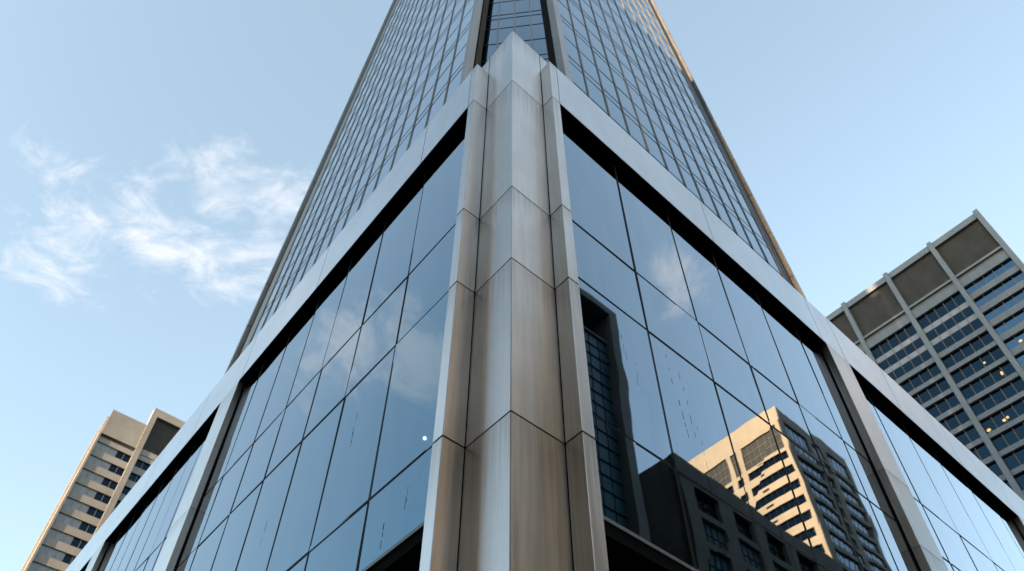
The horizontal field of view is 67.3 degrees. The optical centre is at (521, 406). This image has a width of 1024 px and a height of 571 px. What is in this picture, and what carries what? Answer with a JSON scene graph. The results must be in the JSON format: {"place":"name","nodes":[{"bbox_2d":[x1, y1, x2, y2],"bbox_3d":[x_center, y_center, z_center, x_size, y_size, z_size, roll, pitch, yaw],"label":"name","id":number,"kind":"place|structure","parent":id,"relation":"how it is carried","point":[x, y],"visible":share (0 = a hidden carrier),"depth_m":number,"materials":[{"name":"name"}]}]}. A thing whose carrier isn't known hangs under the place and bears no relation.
{"place":"outdoors","nodes":[
{"label":"outdoors","id":0,"kind":"place"},
{"bbox_2d":[0,0,1023,570],"label":"sky","id":1,"kind":"structure","parent":0,"point":[159,159],"materials":[{"name":"blue"}]},
{"bbox_2d":[65,0,1023,570],"bbox_3d":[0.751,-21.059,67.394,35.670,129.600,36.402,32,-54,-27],"label":"glass office tower","id":2,"kind":"structure","parent":0,"point":[531,298],"depth_m":15.89,"materials":[{"name":"glass"}]},
{"bbox_2d":[250,0,778,342],"bbox_3d":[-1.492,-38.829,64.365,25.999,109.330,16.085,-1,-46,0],"label":"upper window panes","id":3,"kind":"structure","parent":2,"relation":"in","point":[577,16],"depth_m":38.66,"materials":[{"name":"blue glass"}]},
{"bbox_2d":[480,0,548,67],"bbox_3d":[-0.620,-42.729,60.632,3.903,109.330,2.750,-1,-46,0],"label":"upper window panes","id":4,"kind":"structure","parent":2,"relation":"in","point":[524,32],"depth_m":35.45,"materials":[{"name":"blue glass"}]},
{"label":"ground","id":5,"kind":"structure","parent":0,"visible":0},
{"bbox_2d":[21,408,185,570],"bbox_3d":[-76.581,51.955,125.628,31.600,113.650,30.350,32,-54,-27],"label":"precast office tower","id":6,"kind":"structure","parent":5,"relation":"on","point":[122,454],"depth_m":138.92,"materials":[{"name":"beige concrete"}]},
{"bbox_2d":[28,561,56,570],"bbox_3d":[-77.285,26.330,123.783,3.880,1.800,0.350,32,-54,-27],"label":"window","id":7,"kind":"structure","parent":6,"relation":"in","point":[34,566],"depth_m":123.65,"materials":[{"name":"grey glass"}]},
{"bbox_2d":[37,544,64,560],"bbox_3d":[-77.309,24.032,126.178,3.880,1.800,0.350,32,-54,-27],"label":"window","id":8,"kind":"structure","parent":6,"relation":"in","point":[44,550],"depth_m":126.17,"materials":[{"name":"grey glass"}]},
{"bbox_2d":[46,528,72,544],"bbox_3d":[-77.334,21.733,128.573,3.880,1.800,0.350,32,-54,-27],"label":"window","id":9,"kind":"structure","parent":6,"relation":"in","point":[52,533],"depth_m":128.58,"materials":[{"name":"grey glass"}]},
{"bbox_2d":[55,512,81,528],"bbox_3d":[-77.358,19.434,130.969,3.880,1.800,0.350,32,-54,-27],"label":"window","id":10,"kind":"structure","parent":6,"relation":"in","point":[60,517],"depth_m":130.97,"materials":[{"name":"grey glass"}]},
{"bbox_2d":[62,554,75,564],"bbox_3d":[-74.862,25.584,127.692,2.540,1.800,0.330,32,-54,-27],"label":"window","id":11,"kind":"structure","parent":6,"relation":"in","point":[68,559],"depth_m":127.53,"materials":[{"name":"blue glass"}]},
{"bbox_2d":[63,497,88,512],"bbox_3d":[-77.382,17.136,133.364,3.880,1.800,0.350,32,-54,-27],"label":"window","id":12,"kind":"structure","parent":6,"relation":"in","point":[69,502],"depth_m":133.37,"materials":[{"name":"grey glass"}]},
{"bbox_2d":[70,537,86,548],"bbox_3d":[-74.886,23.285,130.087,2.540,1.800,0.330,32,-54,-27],"label":"window","id":13,"kind":"structure","parent":6,"relation":"in","point":[78,543],"depth_m":130.04,"materials":[{"name":"blue glass"}]},
{"bbox_2d":[71,483,96,497],"bbox_3d":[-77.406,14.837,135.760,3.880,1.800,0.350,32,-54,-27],"label":"window","id":14,"kind":"structure","parent":6,"relation":"in","point":[86,491],"depth_m":135.75,"materials":[{"name":"grey glass"}]},
{"bbox_2d":[79,522,96,534],"bbox_3d":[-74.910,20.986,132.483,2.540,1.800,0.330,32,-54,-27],"label":"window","id":15,"kind":"structure","parent":6,"relation":"in","point":[85,527],"depth_m":132.55,"materials":[{"name":"blue glass"}]},
{"bbox_2d":[79,468,103,483],"bbox_3d":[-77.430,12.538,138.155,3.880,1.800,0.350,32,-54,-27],"label":"window","id":16,"kind":"structure","parent":6,"relation":"in","point":[85,473],"depth_m":138.16,"materials":[{"name":"grey glass"}]},
{"bbox_2d":[86,507,103,518],"bbox_3d":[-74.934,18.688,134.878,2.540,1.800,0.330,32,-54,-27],"label":"window","id":17,"kind":"structure","parent":6,"relation":"in","point":[96,513],"depth_m":134.93,"materials":[{"name":"blue glass"}]},
{"bbox_2d":[87,455,110,469],"bbox_3d":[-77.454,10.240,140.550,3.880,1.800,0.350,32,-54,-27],"label":"window","id":18,"kind":"structure","parent":6,"relation":"in","point":[94,460],"depth_m":140.54,"materials":[{"name":"grey glass"}]},
{"bbox_2d":[94,492,110,503],"bbox_3d":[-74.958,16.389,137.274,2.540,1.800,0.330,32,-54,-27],"label":"window","id":19,"kind":"structure","parent":6,"relation":"in","point":[100,497],"depth_m":137.32,"materials":[{"name":"blue glass"}]},
{"bbox_2d":[94,442,116,456],"bbox_3d":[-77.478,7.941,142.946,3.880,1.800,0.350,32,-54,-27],"label":"window","id":20,"kind":"structure","parent":6,"relation":"in","point":[98,445],"depth_m":142.97,"materials":[{"name":"grey glass"}]},
{"bbox_2d":[101,478,117,489],"bbox_3d":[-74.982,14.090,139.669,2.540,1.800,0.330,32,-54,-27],"label":"window","id":21,"kind":"structure","parent":6,"relation":"in","point":[108,483],"depth_m":139.72,"materials":[{"name":"blue glass"}]},
{"bbox_2d":[108,464,123,475],"bbox_3d":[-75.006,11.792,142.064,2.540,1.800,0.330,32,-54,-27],"label":"window","id":22,"kind":"structure","parent":6,"relation":"in","point":[112,468],"depth_m":142.10,"materials":[{"name":"blue glass"}]},
{"bbox_2d":[115,451,130,462],"bbox_3d":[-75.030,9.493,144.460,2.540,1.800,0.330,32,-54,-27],"label":"window","id":23,"kind":"structure","parent":6,"relation":"in","point":[119,455],"depth_m":144.51,"materials":[{"name":"blue glass"}]},
{"bbox_2d":[121,486,130,494],"bbox_3d":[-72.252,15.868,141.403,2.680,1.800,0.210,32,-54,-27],"label":"window","id":24,"kind":"structure","parent":6,"relation":"in","point":[125,490],"depth_m":141.15,"materials":[{"name":"blue glass"}]},
{"bbox_2d":[128,473,140,482],"bbox_3d":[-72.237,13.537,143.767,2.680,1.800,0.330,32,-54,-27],"label":"window","id":25,"kind":"structure","parent":6,"relation":"in","point":[132,477],"depth_m":143.67,"materials":[{"name":"blue glass"}]},
{"bbox_2d":[134,460,149,470],"bbox_3d":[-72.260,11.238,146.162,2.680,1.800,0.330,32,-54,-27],"label":"window","id":26,"kind":"structure","parent":6,"relation":"in","point":[139,464],"depth_m":146.21,"materials":[{"name":"blue glass"}]},
{"bbox_2d":[826,209,1023,500],"bbox_3d":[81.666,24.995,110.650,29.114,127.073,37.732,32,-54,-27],"label":"granite office block","id":27,"kind":"structure","parent":5,"relation":"on","point":[935,329],"depth_m":131.49,"materials":[{"name":"grey stone"}]},
{"bbox_2d":[899,363,941,392],"bbox_3d":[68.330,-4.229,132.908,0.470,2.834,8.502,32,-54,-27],"label":"window","id":28,"kind":"structure","parent":27,"relation":"in","point":[934,370],"depth_m":132.51,"materials":[{"name":"blue glass"}]},
{"bbox_2d":[912,378,950,404],"bbox_3d":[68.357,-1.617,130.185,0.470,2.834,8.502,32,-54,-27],"label":"window","id":29,"kind":"structure","parent":27,"relation":"in","point":[941,386],"depth_m":129.57,"materials":[{"name":"blue glass"}]},
{"bbox_2d":[926,393,959,417],"bbox_3d":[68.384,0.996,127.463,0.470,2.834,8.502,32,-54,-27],"label":"window","id":30,"kind":"structure","parent":27,"relation":"in","point":[951,401],"depth_m":126.63,"materials":[{"name":"blue glass"}]},
{"bbox_2d":[917,292,983,352],"bbox_3d":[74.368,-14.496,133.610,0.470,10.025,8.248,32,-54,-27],"label":"window","id":31,"kind":"structure","parent":27,"relation":"in","point":[954,319],"depth_m":133.55,"materials":[{"name":"blue glass"}]},
{"bbox_2d":[940,409,969,430],"bbox_3d":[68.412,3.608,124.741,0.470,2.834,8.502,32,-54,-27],"label":"window","id":32,"kind":"structure","parent":27,"relation":"in","point":[961,417],"depth_m":123.67,"materials":[{"name":"blue glass"}]},
{"bbox_2d":[954,426,980,445],"bbox_3d":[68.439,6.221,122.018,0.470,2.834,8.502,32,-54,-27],"label":"window","id":33,"kind":"structure","parent":27,"relation":"in","point":[971,434],"depth_m":120.71,"materials":[{"name":"blue glass"}]},
{"bbox_2d":[942,332,994,368],"bbox_3d":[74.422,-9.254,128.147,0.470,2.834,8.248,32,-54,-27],"label":"window","id":34,"kind":"structure","parent":27,"relation":"in","point":[985,339],"depth_m":128.19,"materials":[{"name":"blue glass"}]},
{"bbox_2d":[950,346,1004,383],"bbox_3d":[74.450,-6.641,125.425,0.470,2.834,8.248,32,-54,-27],"label":"window","id":35,"kind":"structure","parent":27,"relation":"in","point":[995,354],"depth_m":125.48,"materials":[{"name":"blue glass"}]},
{"bbox_2d":[970,443,991,460],"bbox_3d":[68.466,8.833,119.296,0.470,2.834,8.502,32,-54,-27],"label":"window","id":36,"kind":"structure","parent":27,"relation":"in","point":[981,452],"depth_m":117.79,"materials":[{"name":"blue glass"}]},
{"bbox_2d":[960,361,1015,399],"bbox_3d":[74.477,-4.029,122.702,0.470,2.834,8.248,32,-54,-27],"label":"window","id":37,"kind":"structure","parent":27,"relation":"in","point":[994,376],"depth_m":122.76,"materials":[{"name":"blue glass"}]},
{"bbox_2d":[965,259,1015,294],"bbox_3d":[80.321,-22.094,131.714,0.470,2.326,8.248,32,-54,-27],"label":"window","id":38,"kind":"structure","parent":27,"relation":"in","point":[1010,263],"depth_m":131.77,"materials":[{"name":"blue glass"}]},
{"bbox_2d":[987,461,1002,476],"bbox_3d":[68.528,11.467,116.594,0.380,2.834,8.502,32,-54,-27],"label":"window","id":39,"kind":"structure","parent":27,"relation":"in","point":[994,467],"depth_m":114.88,"materials":[{"name":"blue glass"}]},
{"bbox_2d":[970,377,1023,415],"bbox_3d":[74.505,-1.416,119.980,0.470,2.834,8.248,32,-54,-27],"label":"window","id":40,"kind":"structure","parent":27,"relation":"in","point":[1016,386],"depth_m":120.07,"materials":[{"name":"blue glass"}]},
{"bbox_2d":[974,271,1023,307],"bbox_3d":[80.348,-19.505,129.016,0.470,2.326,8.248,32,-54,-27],"label":"window","id":41,"kind":"structure","parent":27,"relation":"in","point":[1019,276],"depth_m":129.10,"materials":[{"name":"blue glass"}]},
{"bbox_2d":[980,398,1023,432],"bbox_3d":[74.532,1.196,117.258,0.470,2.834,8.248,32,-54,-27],"label":"window","id":42,"kind":"structure","parent":27,"relation":"in","point":[1016,409],"depth_m":117.80,"materials":[{"name":"blue glass"}]},
{"bbox_2d":[983,289,1023,320],"bbox_3d":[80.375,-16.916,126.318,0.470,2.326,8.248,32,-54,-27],"label":"window","id":43,"kind":"structure","parent":27,"relation":"in","point":[1018,297],"depth_m":126.88,"materials":[{"name":"blue glass"}]},
{"bbox_2d":[991,422,1023,451],"bbox_3d":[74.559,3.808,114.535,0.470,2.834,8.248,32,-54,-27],"label":"window","id":44,"kind":"structure","parent":27,"relation":"in","point":[1015,434],"depth_m":115.52,"materials":[{"name":"blue glass"}]},
{"bbox_2d":[994,310,1023,334],"bbox_3d":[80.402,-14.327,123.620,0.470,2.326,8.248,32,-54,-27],"label":"window","id":45,"kind":"structure","parent":27,"relation":"in","point":[1016,319],"depth_m":124.62,"materials":[{"name":"blue glass"}]},
{"bbox_2d":[1002,447,1023,469],"bbox_3d":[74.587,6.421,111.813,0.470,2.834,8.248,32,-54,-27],"label":"window","id":46,"kind":"structure","parent":27,"relation":"in","point":[1015,459],"depth_m":113.32,"materials":[{"name":"blue glass"}]},
{"bbox_2d":[1004,331,1023,349],"bbox_3d":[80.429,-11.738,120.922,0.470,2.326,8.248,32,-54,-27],"label":"window","id":47,"kind":"structure","parent":27,"relation":"in","point":[1013,342],"depth_m":122.43,"materials":[{"name":"blue glass"}]},
{"bbox_2d":[1014,472,1023,489],"bbox_3d":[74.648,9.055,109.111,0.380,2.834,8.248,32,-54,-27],"label":"window","id":48,"kind":"structure","parent":27,"relation":"in","point":[1019,478],"depth_m":111.26,"materials":[{"name":"blue glass"}]},
{"bbox_2d":[1015,353,1023,365],"bbox_3d":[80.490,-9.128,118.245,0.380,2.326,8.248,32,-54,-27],"label":"window","id":49,"kind":"structure","parent":27,"relation":"in","point":[1020,358],"depth_m":120.24,"materials":[{"name":"blue glass"}]}
]}

